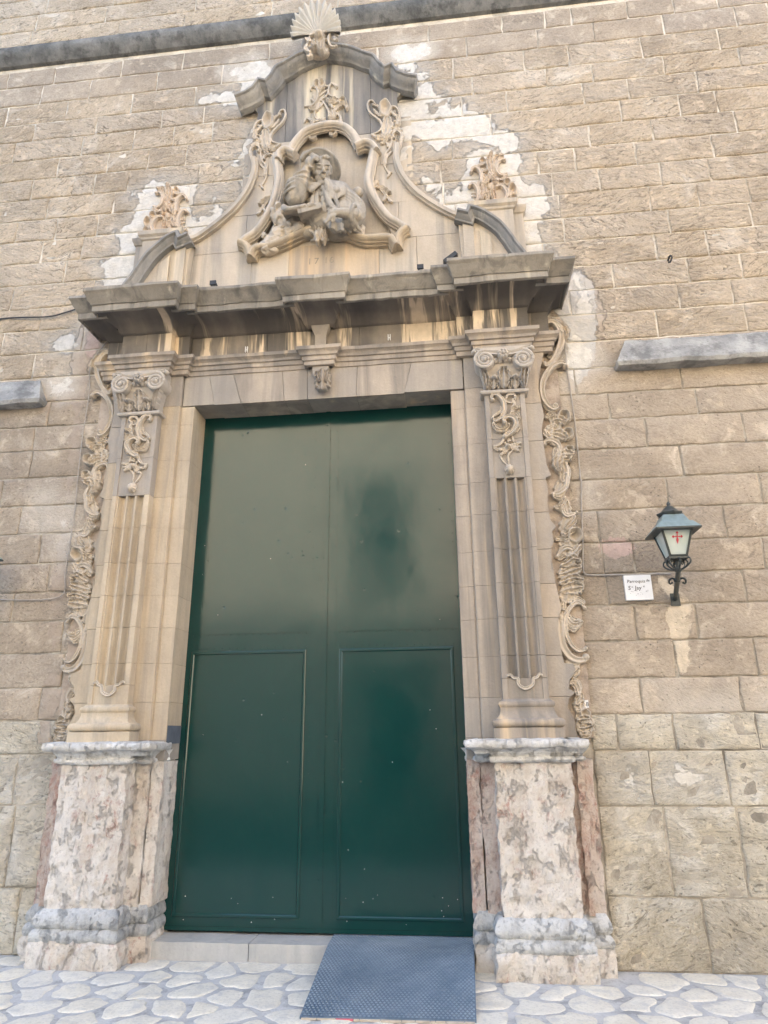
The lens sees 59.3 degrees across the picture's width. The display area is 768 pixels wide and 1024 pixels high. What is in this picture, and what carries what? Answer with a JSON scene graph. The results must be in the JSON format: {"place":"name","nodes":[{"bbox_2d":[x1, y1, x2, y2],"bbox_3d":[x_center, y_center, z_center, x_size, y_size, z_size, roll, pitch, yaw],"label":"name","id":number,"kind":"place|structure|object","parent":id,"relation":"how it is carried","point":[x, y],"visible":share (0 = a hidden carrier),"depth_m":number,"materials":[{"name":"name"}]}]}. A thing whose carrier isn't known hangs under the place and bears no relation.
{"place":"outdoors","nodes":[
{"label":"outdoors","id":0,"kind":"place"},
{"bbox_2d":[0,955,767,1023],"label":"pavement","id":1,"kind":"structure","parent":0,"point":[153,991],"depth_m":4.21,"materials":[{"name":"grey stone"}]},
{"bbox_2d":[151,930,474,963],"bbox_3d":[-0.518,3.248,5.026,2.466,0.148,0.386,-2,-18,6],"label":"stone step","id":2,"kind":"object","parent":1,"relation":"on","point":[238,946],"visible":0.52,"depth_m":4.94,"materials":[{"name":"white stone"}]},
{"bbox_2d":[17,42,617,984],"bbox_3d":[-0.592,-0.957,6.091,4.626,8.853,0.981,-2,-18,6],"label":"stone portal","id":3,"kind":"object","parent":1,"relation":"on","point":[373,316],"visible":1,"depth_m":5.85,"materials":[{"name":"stone"}]},
{"bbox_2d":[143,182,189,231],"bbox_3d":[-2.284,-3.171,7.109,0.492,0.703,0.100,-2,-18,6],"label":"rocaille finial","id":4,"kind":"object","parent":3,"relation":"on","point":[167,212],"visible":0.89,"depth_m":7.10,"materials":[{"name":"stone"}]},
{"bbox_2d":[209,280,217,285],"bbox_3d":[-1.598,-2.114,6.343,0.060,0.095,0.070,-2,-18,6],"label":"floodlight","id":5,"kind":"object","parent":3,"relation":"on","point":[213,283],"visible":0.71,"depth_m":6.32,"materials":[{"name":"grey metal"}]},
{"bbox_2d":[260,147,365,255],"bbox_3d":[-0.724,-3.128,6.717,1.100,1.143,0.468,-2,-18,6],"label":"saint statue","id":6,"kind":"object","parent":3,"relation":"on","point":[316,192],"visible":0.92,"depth_m":6.60,"materials":[{"name":"stone"}]},
{"bbox_2d":[290,0,340,60],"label":"scallop shell","id":7,"kind":"object","parent":3,"relation":"on","point":[316,26],"visible":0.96,"depth_m":7.35,"materials":[{"name":"stone"}]},
{"bbox_2d":[163,404,473,936],"bbox_3d":[-0.530,1.079,5.854,2.500,4.465,0.149,-2,-18,6],"label":"double door","id":8,"kind":"structure","parent":3,"relation":"attached to","point":[321,781],"depth_m":5.66,"materials":[{"name":"green paint"}]},
{"bbox_2d":[163,412,325,932],"bbox_3d":[-1.124,1.127,5.870,1.242,4.395,0.072,-2,-18,6],"label":"door leaf","id":9,"kind":"structure","parent":8,"relation":"in","point":[244,852],"depth_m":5.72,"materials":[{"name":"green paint"}]},
{"bbox_2d":[316,404,473,936],"bbox_3d":[0.063,1.075,5.746,1.188,4.395,0.074,-2,-18,6],"label":"door leaf","id":10,"kind":"structure","parent":8,"relation":"in","point":[394,843],"depth_m":5.60,"materials":[{"name":"green paint"}]},
{"bbox_2d":[417,264,423,269],"bbox_3d":[0.332,-2.192,6.141,0.060,0.095,0.070,-2,-18,6],"label":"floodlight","id":11,"kind":"object","parent":3,"relation":"on","point":[420,266],"visible":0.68,"depth_m":6.12,"materials":[{"name":"grey metal"}]},
{"bbox_2d":[443,251,457,263],"bbox_3d":[0.605,-2.275,6.131,0.135,0.179,0.060,-2,-18,6],"label":"floodlight","id":12,"kind":"object","parent":3,"relation":"on","point":[453,254],"visible":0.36,"depth_m":6.11,"materials":[{"name":"metal"}]},
{"bbox_2d":[467,150,517,200],"bbox_3d":[1.077,-3.315,6.761,0.492,0.703,0.100,-2,-18,6],"label":"rocaille finial","id":13,"kind":"object","parent":3,"relation":"on","point":[493,182],"visible":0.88,"depth_m":6.75,"materials":[{"name":"stone"}]},
{"bbox_2d":[0,0,767,974],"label":"church wall","id":14,"kind":"structure","parent":1,"relation":"on","point":[628,138],"depth_m":6.41,"materials":[{"name":"stone"}]},
{"bbox_2d":[0,309,74,319],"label":"cable","id":15,"kind":"object","parent":14,"relation":"attached to","point":[39,316],"visible":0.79,"depth_m":6.87,"materials":[{"name":"grey plastic"}]},
{"bbox_2d":[0,341,106,600],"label":"cable","id":16,"kind":"object","parent":14,"relation":"attached to","point":[75,502],"visible":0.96,"depth_m":6.15,"materials":[{"name":"beige plastic"}]},
{"bbox_2d":[555,319,670,575],"bbox_3d":[1.927,-0.634,5.796,0.714,2.412,0.044,-2,-18,6],"label":"cable","id":17,"kind":"object","parent":14,"relation":"attached to","point":[581,493],"visible":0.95,"depth_m":5.63,"materials":[{"name":"beige plastic"}]},
{"bbox_2d":[623,575,653,600],"bbox_3d":[2.030,0.609,5.404,0.209,0.200,0.061,-2,-18,6],"label":"ceramic plaque","id":18,"kind":"object","parent":14,"relation":"attached to","point":[637,587],"visible":1,"depth_m":5.38,"materials":[{"name":"white ceramic"}]},
{"bbox_2d":[667,255,672,262],"bbox_3d":[2.641,-2.322,6.252,0.043,0.091,0.110,-2,-18,6],"label":"wall hook","id":19,"kind":"object","parent":14,"relation":"attached to","point":[669,256],"depth_m":6.21,"materials":[{"name":"metal"}]},
{"bbox_2d":[645,502,701,605],"bbox_3d":[2.197,0.314,5.197,0.324,0.735,0.608,-2,-18,6],"label":"wall lantern","id":20,"kind":"object","parent":14,"relation":"attached to","point":[672,531],"depth_m":5.01,"materials":[{"name":"metal"}]},
{"bbox_2d":[300,934,476,1023],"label":"access ramp","id":21,"kind":"structure","parent":1,"relation":"on","point":[399,979],"depth_m":4.28,"materials":[{"name":"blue metal"}]}
]}

